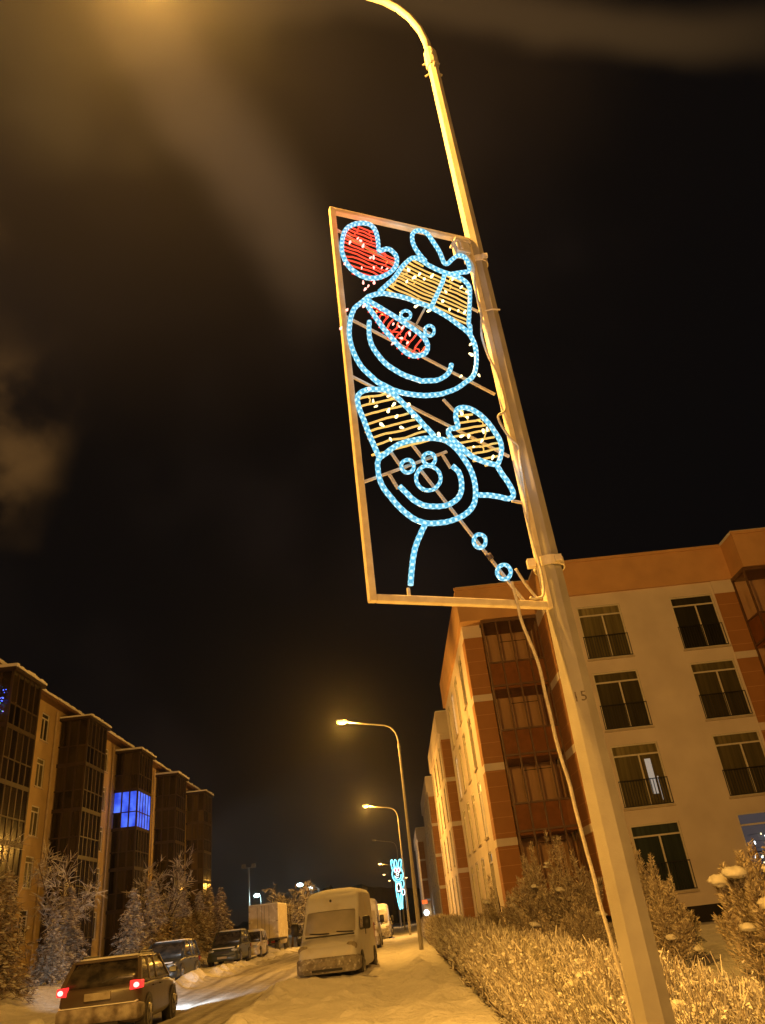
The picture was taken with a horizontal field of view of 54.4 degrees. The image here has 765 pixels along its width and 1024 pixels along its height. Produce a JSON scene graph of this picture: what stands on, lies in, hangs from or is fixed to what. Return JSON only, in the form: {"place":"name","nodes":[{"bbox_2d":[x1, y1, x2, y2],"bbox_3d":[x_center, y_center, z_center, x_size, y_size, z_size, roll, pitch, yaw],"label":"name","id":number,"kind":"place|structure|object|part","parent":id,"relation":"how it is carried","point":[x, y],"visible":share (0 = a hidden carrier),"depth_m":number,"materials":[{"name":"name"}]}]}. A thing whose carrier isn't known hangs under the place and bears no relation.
{"place":"outdoors","nodes":[
{"label":"outdoors","id":0,"kind":"place"},
{"bbox_2d":[126,924,392,1023],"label":"snowy road","id":1,"kind":"structure","parent":0,"point":[225,996],"depth_m":24.91,"materials":[{"name":"white snow"}]},
{"bbox_2d":[55,949,177,1023],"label":"car","id":2,"kind":"object","parent":1,"relation":"on","point":[138,988],"visible":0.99,"depth_m":16.05,"materials":[{"name":"brown paint"}]},
{"bbox_2d":[225,884,422,934],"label":"wooded hill","id":3,"kind":"structure","parent":0,"point":[381,895],"depth_m":380.55,"materials":[{"name":"plant"}]},
{"bbox_2d":[0,921,764,1023],"bbox_3d":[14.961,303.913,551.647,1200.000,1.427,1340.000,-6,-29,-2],"label":"snow ground","id":4,"kind":"structure","parent":0,"point":[405,980],"depth_m":17.09,"materials":[{"name":"white snow"}]},
{"bbox_2d":[0,830,34,916],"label":"frosted tree","id":5,"kind":"object","parent":4,"relation":"on","point":[3,857],"visible":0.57,"depth_m":29.02,"materials":[{"name":"white plant"}]},
{"bbox_2d":[0,870,39,1003],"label":"fir tree","id":6,"kind":"object","parent":4,"relation":"on","point":[7,954],"visible":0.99,"depth_m":24.39,"materials":[{"name":"green plant"}]},
{"bbox_2d":[21,909,69,987],"bbox_3d":[-12.790,16.867,28.695,2.040,2.841,1.920,0,-29,-12],"label":"fir tree","id":7,"kind":"object","parent":4,"relation":"on","point":[48,975],"visible":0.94,"depth_m":28.46,"materials":[{"name":"green plant"}]},
{"bbox_2d":[31,886,90,978],"bbox_3d":[-13.850,18.718,32.858,2.560,4.024,2.835,-12,-29,9],"label":"fir tree","id":8,"kind":"object","parent":4,"relation":"on","point":[70,914],"visible":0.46,"depth_m":32.84,"materials":[{"name":"green plant"}]},
{"bbox_2d":[18,837,107,957],"bbox_3d":[-15.086,18.174,34.745,4.127,6.273,4.300,-6,-29,-2],"label":"frosted tree","id":9,"kind":"object","parent":4,"relation":"on","point":[60,905],"visible":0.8,"depth_m":34.76,"materials":[{"name":"white plant"}]},
{"bbox_2d":[0,658,213,981],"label":"apartment building","id":10,"kind":"structure","parent":4,"relation":"on","point":[93,791],"depth_m":47.52,"materials":[{"name":"brown"}]},
{"bbox_2d":[16,910,27,945],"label":"window","id":11,"kind":"structure","parent":10,"relation":"in","point":[25,912],"depth_m":40.86,"materials":[{"name":"black glass"}]},
{"bbox_2d":[22,856,33,889],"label":"window","id":12,"kind":"structure","parent":10,"relation":"in","point":[28,865],"depth_m":42.04,"materials":[{"name":"black glass"}]},
{"bbox_2d":[28,805,39,838],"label":"window","id":13,"kind":"structure","parent":10,"relation":"in","point":[35,810],"depth_m":43.34,"materials":[{"name":"black glass"}]},
{"bbox_2d":[34,757,44,789],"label":"window","id":14,"kind":"structure","parent":10,"relation":"in","point":[40,762],"depth_m":44.63,"materials":[{"name":"black glass"}]},
{"bbox_2d":[39,712,49,743],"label":"window","id":15,"kind":"structure","parent":10,"relation":"in","point":[45,718],"depth_m":45.92,"materials":[{"name":"black glass"}]},
{"bbox_2d":[92,912,96,940],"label":"window","id":16,"kind":"structure","parent":10,"relation":"in","point":[95,913],"depth_m":50.32,"materials":[{"name":"black glass"}]},
{"bbox_2d":[96,868,99,895],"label":"window","id":17,"kind":"structure","parent":10,"relation":"in","point":[98,869],"depth_m":51.73,"materials":[{"name":"black glass"}]},
{"bbox_2d":[99,826,102,852],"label":"window","id":18,"kind":"structure","parent":10,"relation":"in","point":[101,828],"depth_m":52.92,"materials":[{"name":"black glass"}]},
{"bbox_2d":[102,786,105,811],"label":"window","id":19,"kind":"structure","parent":10,"relation":"in","point":[104,788],"depth_m":54.22,"materials":[{"name":"glass"}]},
{"bbox_2d":[105,749,108,773],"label":"window","id":20,"kind":"structure","parent":10,"relation":"in","point":[107,751],"depth_m":55.54,"materials":[{"name":"glass"}]},
{"bbox_2d":[109,887,154,955],"bbox_3d":[-12.316,20.642,36.423,2.576,4.065,2.245,-28,-35,34],"label":"fir tree","id":21,"kind":"object","parent":4,"relation":"on","point":[134,938],"visible":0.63,"depth_m":36.31,"materials":[{"name":"green plant"}]},
{"bbox_2d":[135,880,172,950],"bbox_3d":[-12.559,22.519,40.539,3.259,4.455,3.066,0,-29,-12],"label":"fir tree","id":22,"kind":"object","parent":4,"relation":"on","point":[151,918],"visible":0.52,"depth_m":40.53,"materials":[{"name":"green plant"}]},
{"bbox_2d":[124,844,197,939],"bbox_3d":[-14.831,26.918,51.700,4.918,7.204,4.833,-9,-29,4],"label":"frosted tree","id":23,"kind":"object","parent":4,"relation":"on","point":[169,905],"visible":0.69,"depth_m":51.25,"materials":[{"name":"white plant"}]},
{"bbox_2d":[147,938,200,979],"bbox_3d":[-8.802,18.575,30.669,2.160,1.597,4.140,-6,-29,-2],"label":"car","id":24,"kind":"object","parent":4,"relation":"on","point":[182,956],"visible":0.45,"depth_m":30.45,"materials":[{"name":"blue paint"}]},
{"bbox_2d":[169,891,207,964],"bbox_3d":[-11.880,24.870,44.364,2.560,4.059,2.835,-29,-36,35],"label":"fir tree","id":25,"kind":"object","parent":4,"relation":"on","point":[182,932],"visible":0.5,"depth_m":44.34,"materials":[{"name":"green plant"}]},
{"bbox_2d":[186,891,214,958],"bbox_3d":[-12.220,27.428,49.121,2.982,4.305,2.599,1,-30,-14],"label":"fir tree","id":26,"kind":"object","parent":4,"relation":"on","point":[199,919],"visible":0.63,"depth_m":49.09,"materials":[{"name":"green plant"}]},
{"bbox_2d":[200,887,221,939],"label":"fir tree","id":27,"kind":"object","parent":4,"relation":"on","point":[209,896],"visible":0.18,"depth_m":60.86,"materials":[{"name":"green plant"}]},
{"bbox_2d":[203,887,234,947],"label":"fir tree","id":28,"kind":"object","parent":4,"relation":"on","point":[219,916],"visible":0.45,"depth_m":54.99,"materials":[{"name":"green plant"}]},
{"bbox_2d":[207,928,251,966],"bbox_3d":[-9.100,25.980,44.412,2.260,1.850,4.540,-6,-29,-2],"label":"car","id":29,"kind":"object","parent":4,"relation":"on","point":[233,944],"visible":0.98,"depth_m":43.68,"materials":[{"name":"green paint"}]},
{"bbox_2d":[241,863,255,921],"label":"floodlight mast","id":30,"kind":"object","parent":4,"relation":"on","point":[253,865],"visible":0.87,"depth_m":135.07,"materials":[{"name":"metal"}]},
{"bbox_2d":[233,929,268,960],"bbox_3d":[-8.801,28.978,49.834,2.170,1.762,4.340,-6,-29,-2],"label":"car","id":31,"kind":"object","parent":4,"relation":"on","point":[259,942],"visible":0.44,"depth_m":49.46,"materials":[{"name":"beige paint"}]},
{"bbox_2d":[248,902,288,949],"bbox_3d":[-9.233,34.284,61.365,2.360,3.394,6.492,-6,-29,-1],"label":"box truck","id":32,"kind":"object","parent":4,"relation":"on","point":[270,919],"visible":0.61,"depth_m":59.02,"materials":[{"name":"metal"}]},
{"bbox_3d":[-10.000,32.444,58.756,1.150,2.260,0.090,-6,-29,-1],"label":"rear door","id":33,"kind":"part","parent":32,"relation":"part of","materials":[{"name":"metal"}]},
{"bbox_3d":[-8.817,32.314,58.772,1.150,2.260,0.090,-6,-29,-1],"label":"rear door","id":34,"kind":"part","parent":32,"relation":"part of","materials":[{"name":"metal"}]},
{"bbox_2d":[262,878,316,946],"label":"frosted tree","id":35,"kind":"object","parent":4,"relation":"on","point":[293,914],"visible":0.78,"depth_m":68.85,"materials":[{"name":"white plant"}]},
{"bbox_2d":[297,927,301,946],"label":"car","id":36,"kind":"object","parent":4,"relation":"on","point":[299,940],"visible":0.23,"depth_m":67.82,"materials":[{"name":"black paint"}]},
{"bbox_2d":[291,887,377,976],"bbox_3d":[-1.524,14.504,25.670,2.630,2.760,5.445,-8,-29,2],"label":"van","id":37,"kind":"object","parent":4,"relation":"on","point":[338,933],"visible":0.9,"depth_m":24.33,"materials":[{"name":"white paint"}]},
{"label":"side window","id":38,"kind":"part","parent":37,"relation":"part of","materials":[{"name":"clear glass"}]},
{"bbox_2d":[370,898,383,947],"bbox_3d":[-1.161,24.243,43.706,2.630,2.760,5.445,-6,-29,-2],"label":"van","id":39,"kind":"object","parent":4,"relation":"on","point":[376,921],"visible":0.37,"depth_m":42.54,"materials":[{"name":"grey paint"}]},
{"bbox_2d":[336,719,423,949],"bbox_3d":[-0.244,14.942,34.594,3.104,10.834,0.323,-6,-29,-2],"label":"street lamp","id":40,"kind":"object","parent":4,"relation":"on","point":[416,904],"visible":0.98,"depth_m":34.22,"materials":[{"name":"metal"}]},
{"bbox_2d":[378,904,393,937],"bbox_3d":[-0.355,33.576,60.812,2.630,2.760,5.445,-6,-29,-2],"label":"van","id":41,"kind":"object","parent":4,"relation":"on","point":[386,929],"visible":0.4,"depth_m":59.50,"materials":[{"name":"silver metal"}]},
{"bbox_2d":[362,804,411,934],"bbox_3d":[0.312,30.040,62.235,3.104,10.834,0.323,-6,-29,-2],"label":"street lamp","id":42,"kind":"object","parent":4,"relation":"on","point":[408,916],"visible":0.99,"depth_m":62.08,"materials":[{"name":"metal"}]},
{"bbox_2d":[390,858,407,910],"bbox_3d":[1.335,30.785,61.577,1.050,3.800,0.090,-6,-29,-2],"label":"light sign","id":43,"kind":"object","parent":42,"relation":"attached to","point":[401,889],"visible":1,"depth_m":61.63,"materials":[{"name":"teal plastic"}]},
{"bbox_2d":[372,839,405,929],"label":"street lamp","id":44,"kind":"object","parent":4,"relation":"on","point":[400,882],"visible":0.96,"depth_m":90.63,"materials":[{"name":"metal"}]},
{"bbox_2d":[378,863,401,926],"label":"street lamp","id":45,"kind":"object","parent":4,"relation":"on","point":[398,897],"visible":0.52,"depth_m":128.53,"materials":[{"name":"metal"}]},
{"bbox_2d":[414,827,434,917],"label":"apartment building","id":46,"kind":"structure","parent":4,"relation":"on","point":[422,860],"depth_m":128.28,"materials":[{"name":"white"}]},
{"bbox_2d":[421,776,449,914],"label":"apartment building","id":47,"kind":"structure","parent":4,"relation":"on","point":[435,859],"depth_m":82.07,"materials":[{"name":"white"}]},
{"bbox_2d":[428,710,474,919],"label":"apartment building","id":48,"kind":"structure","parent":4,"relation":"on","point":[453,851],"depth_m":56.04,"materials":[{"name":"white"}]},
{"bbox_2d":[436,758,440,789],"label":"window","id":49,"kind":"structure","parent":48,"relation":"in","point":[436,758],"depth_m":62.00,"materials":[{"name":"glass"}]},
{"bbox_2d":[438,748,442,781],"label":"window","id":50,"kind":"structure","parent":48,"relation":"in","point":[438,748],"depth_m":58.30,"materials":[{"name":"glass"}]},
{"bbox_2d":[441,795,445,828],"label":"window","id":51,"kind":"structure","parent":48,"relation":"in","point":[441,795],"depth_m":60.61,"materials":[{"name":"glass"}]},
{"bbox_2d":[444,840,448,873],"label":"window","id":52,"kind":"structure","parent":48,"relation":"in","point":[444,840],"depth_m":62.81,"materials":[{"name":"glass"}]},
{"bbox_2d":[444,787,448,822],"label":"window","id":53,"kind":"structure","parent":48,"relation":"in","point":[444,787],"depth_m":56.85,"materials":[{"name":"glass"}]},
{"bbox_2d":[446,836,451,870],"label":"window","id":54,"kind":"structure","parent":48,"relation":"in","point":[446,836],"depth_m":59.16,"materials":[{"name":"glass"}]},
{"bbox_2d":[449,831,454,866],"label":"window","id":55,"kind":"structure","parent":48,"relation":"in","point":[449,831],"depth_m":55.36,"materials":[{"name":"glass"}]},
{"bbox_2d":[452,878,457,913],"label":"window","id":56,"kind":"structure","parent":48,"relation":"in","point":[452,878],"depth_m":57.65,"materials":[{"name":"glass"}]},
{"bbox_2d":[455,875,461,913],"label":"window","id":57,"kind":"structure","parent":48,"relation":"in","point":[455,875],"depth_m":53.93,"materials":[{"name":"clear glass"}]},
{"bbox_2d":[475,874,523,926],"bbox_3d":[3.600,12.047,22.344,1.770,2.286,1.702,-6,-29,-2],"label":"thuja bush","id":58,"kind":"object","parent":4,"relation":"on","point":[491,914],"visible":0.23,"depth_m":22.26,"materials":[{"name":"green plant"}]},
{"bbox_2d":[367,0,675,1023],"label":"street lamp","id":59,"kind":"object","parent":4,"relation":"on","point":[647,990],"visible":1,"depth_m":3.97,"materials":[{"name":"metal"}]},
{"bbox_2d":[328,206,564,609],"bbox_3d":[0.352,-0.812,4.871,1.305,3.072,0.216,5,-31,-20],"label":"light sign","id":60,"kind":"object","parent":59,"relation":"attached to","point":[461,247],"visible":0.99,"depth_m":4.75,"materials":[{"name":"metal"}]},
{"bbox_2d":[510,581,634,1023],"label":"supply cable","id":61,"kind":"object","parent":60,"relation":"hanging from","point":[624,990],"visible":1,"depth_m":3.65,"materials":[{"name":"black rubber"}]},
{"bbox_2d":[501,840,562,936],"bbox_3d":[4.161,10.999,21.183,1.626,2.900,1.826,1,-30,-13],"label":"thuja bush","id":62,"kind":"object","parent":4,"relation":"on","point":[532,905],"visible":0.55,"depth_m":20.96,"materials":[{"name":"green plant"}]},
{"bbox_2d":[518,909,561,936],"bbox_3d":[3.811,10.393,18.220,1.411,1.321,1.440,-6,-29,-2],"label":"thuja bush","id":63,"kind":"object","parent":4,"relation":"on","point":[537,924],"visible":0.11,"depth_m":18.21,"materials":[{"name":"green plant"}]},
{"bbox_2d":[534,830,603,935],"bbox_3d":[5.229,10.580,20.988,2.038,3.215,1.982,-6,-29,-2],"label":"thuja bush","id":64,"kind":"object","parent":4,"relation":"on","point":[564,891],"visible":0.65,"depth_m":20.60,"materials":[{"name":"green plant"}]},
{"bbox_2d":[556,894,616,950],"bbox_3d":[4.827,9.924,17.786,1.578,1.456,1.448,-20,-31,23],"label":"thuja bush","id":65,"kind":"object","parent":4,"relation":"on","point":[595,930],"visible":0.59,"depth_m":17.56,"materials":[{"name":"green plant"}]},
{"bbox_2d":[420,911,764,1023],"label":"hedge","id":66,"kind":"object","parent":4,"relation":"on","point":[513,975],"visible":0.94,"depth_m":7.29,"materials":[{"name":"plant"}]},
{"bbox_2d":[440,527,764,932],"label":"apartment building","id":67,"kind":"structure","parent":4,"relation":"on","point":[672,641],"depth_m":32.23,"materials":[{"name":"white paint"}]},
{"bbox_2d":[448,708,454,750],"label":"window","id":68,"kind":"structure","parent":67,"relation":"in","point":[448,708],"depth_m":46.73,"materials":[{"name":"glass"}]},
{"bbox_2d":[451,694,458,739],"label":"window","id":69,"kind":"structure","parent":67,"relation":"in","point":[452,701],"depth_m":43.91,"materials":[{"name":"grey glass"}]},
{"bbox_2d":[454,677,461,726],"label":"window","id":70,"kind":"structure","parent":67,"relation":"in","point":[455,683],"depth_m":41.10,"materials":[{"name":"glass"}]},
{"bbox_2d":[455,756,462,801],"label":"window","id":71,"kind":"structure","parent":67,"relation":"in","point":[456,756],"depth_m":45.25,"materials":[{"name":"grey glass"}]},
{"bbox_2d":[459,746,466,793],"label":"window","id":72,"kind":"structure","parent":67,"relation":"in","point":[460,755],"depth_m":42.47,"materials":[{"name":"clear glass"}]},
{"bbox_2d":[458,657,467,710],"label":"window","id":73,"kind":"structure","parent":67,"relation":"in","point":[460,666],"depth_m":37.95,"materials":[{"name":"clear glass"}]},
{"bbox_2d":[463,810,470,856],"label":"window","id":74,"kind":"structure","parent":67,"relation":"in","point":[469,855],"depth_m":43.80,"materials":[{"name":"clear glass"}]},
{"bbox_2d":[462,733,471,784],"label":"window","id":75,"kind":"structure","parent":67,"relation":"in","point":[464,742],"depth_m":39.63,"materials":[{"name":"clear glass"}]},
{"bbox_2d":[467,801,475,852],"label":"window","id":76,"kind":"structure","parent":67,"relation":"in","point":[468,809],"depth_m":40.92,"materials":[{"name":"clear glass"}]},
{"bbox_2d":[467,716,477,772],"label":"window","id":77,"kind":"structure","parent":67,"relation":"in","point":[469,723],"depth_m":36.48,"materials":[{"name":"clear glass"}]},
{"bbox_2d":[471,866,479,915],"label":"window","id":78,"kind":"structure","parent":67,"relation":"in","point":[476,899],"depth_m":42.32,"materials":[{"name":"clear glass"}]},
{"bbox_2d":[471,793,480,847],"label":"window","id":79,"kind":"structure","parent":67,"relation":"in","point":[473,801],"depth_m":38.15,"materials":[{"name":"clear glass"}]},
{"bbox_2d":[475,862,483,914],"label":"window","id":80,"kind":"structure","parent":67,"relation":"in","point":[479,882],"depth_m":39.69,"materials":[{"name":"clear glass"}]},
{"bbox_2d":[477,781,488,840],"bbox_3d":[4.749,13.915,34.738,0.270,2.520,1.420,-6,-29,-2],"label":"window","id":81,"kind":"structure","parent":67,"relation":"in","point":[479,786],"depth_m":35.00,"materials":[{"name":"yellow glass"}]},
{"bbox_2d":[481,858,489,904],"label":"window","id":82,"kind":"structure","parent":67,"relation":"in","point":[482,860],"depth_m":36.93,"materials":[{"name":"glass"}]},
{"bbox_2d":[488,852,499,913],"bbox_3d":[5.060,16.554,33.282,0.270,2.520,1.420,-6,-29,-2],"label":"window","id":83,"kind":"structure","parent":67,"relation":"in","point":[490,856],"depth_m":33.70,"materials":[{"name":"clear glass"}]},
{"bbox_2d":[576,604,634,661],"bbox_3d":[9.769,5.306,32.841,2.070,2.520,0.270,-6,-29,-2],"label":"window","id":84,"kind":"structure","parent":67,"relation":"in","point":[605,635],"depth_m":32.82,"materials":[{"name":"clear glass"}]},
{"bbox_2d":[592,669,654,732],"bbox_3d":[10.080,7.945,31.384,2.070,2.520,0.270,-6,-29,-2],"label":"window","id":85,"kind":"structure","parent":67,"relation":"in","point":[623,704],"depth_m":31.36,"materials":[{"name":"black glass"}]},
{"bbox_2d":[610,741,675,810],"bbox_3d":[10.392,10.592,29.923,2.070,2.520,0.270,-6,-29,-2],"label":"window","id":86,"kind":"structure","parent":67,"relation":"in","point":[643,782],"depth_m":29.89,"materials":[{"name":"black glass"}]},
{"bbox_2d":[629,820,699,893],"bbox_3d":[10.704,13.231,28.467,2.070,2.520,0.270,-6,-29,-2],"label":"window","id":87,"kind":"structure","parent":67,"relation":"in","point":[664,841],"depth_m":28.57,"materials":[{"name":"black glass"}]},
{"bbox_2d":[669,594,730,650],"bbox_3d":[13.975,4.877,32.963,2.070,2.520,0.270,-6,-29,-2],"label":"window","id":88,"kind":"structure","parent":67,"relation":"in","point":[698,621],"depth_m":32.94,"materials":[{"name":"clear glass"}]},
{"bbox_2d":[689,659,754,721],"bbox_3d":[14.287,7.516,31.506,2.070,2.520,0.270,-6,-29,-2],"label":"window","id":89,"kind":"structure","parent":67,"relation":"in","point":[722,694],"depth_m":31.48,"materials":[{"name":"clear glass"}]},
{"bbox_2d":[711,730,764,798],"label":"window","id":90,"kind":"structure","parent":67,"relation":"in","point":[741,755],"depth_m":30.08,"materials":[{"name":"black glass"}]},
{"bbox_2d":[736,810,764,883],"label":"window","id":91,"kind":"structure","parent":67,"relation":"in","point":[750,823],"depth_m":28.88,"materials":[{"name":"blue"}]},
{"bbox_2d":[747,833,764,862],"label":"string lights","id":92,"kind":"object","parent":67,"relation":"attached to","point":[758,847],"visible":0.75,"depth_m":28.57,"materials":[{"name":"beige"}]},
{"bbox_2d":[604,833,667,946],"bbox_3d":[6.250,9.177,18.143,1.446,2.835,1.514,-6,-29,-2],"label":"thuja bush","id":93,"kind":"object","parent":4,"relation":"on","point":[644,883],"visible":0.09,"depth_m":17.99,"materials":[{"name":"green plant"}]},
{"bbox_2d":[646,854,707,965],"bbox_3d":[5.552,7.752,14.546,1.235,2.045,1.288,16,-36,-35],"label":"thuja bush","id":94,"kind":"object","parent":4,"relation":"on","point":[673,923],"visible":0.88,"depth_m":14.10,"materials":[{"name":"green plant"}]},
{"bbox_2d":[706,838,764,982],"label":"thuja bush","id":95,"kind":"object","parent":4,"relation":"on","point":[743,904],"visible":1,"depth_m":11.43,"materials":[{"name":"green plant"}]},
{"bbox_2d":[0,0,764,925],"label":"sky","id":96,"kind":"structure","parent":0,"point":[182,562],"materials":[{"name":"black"}]}
]}

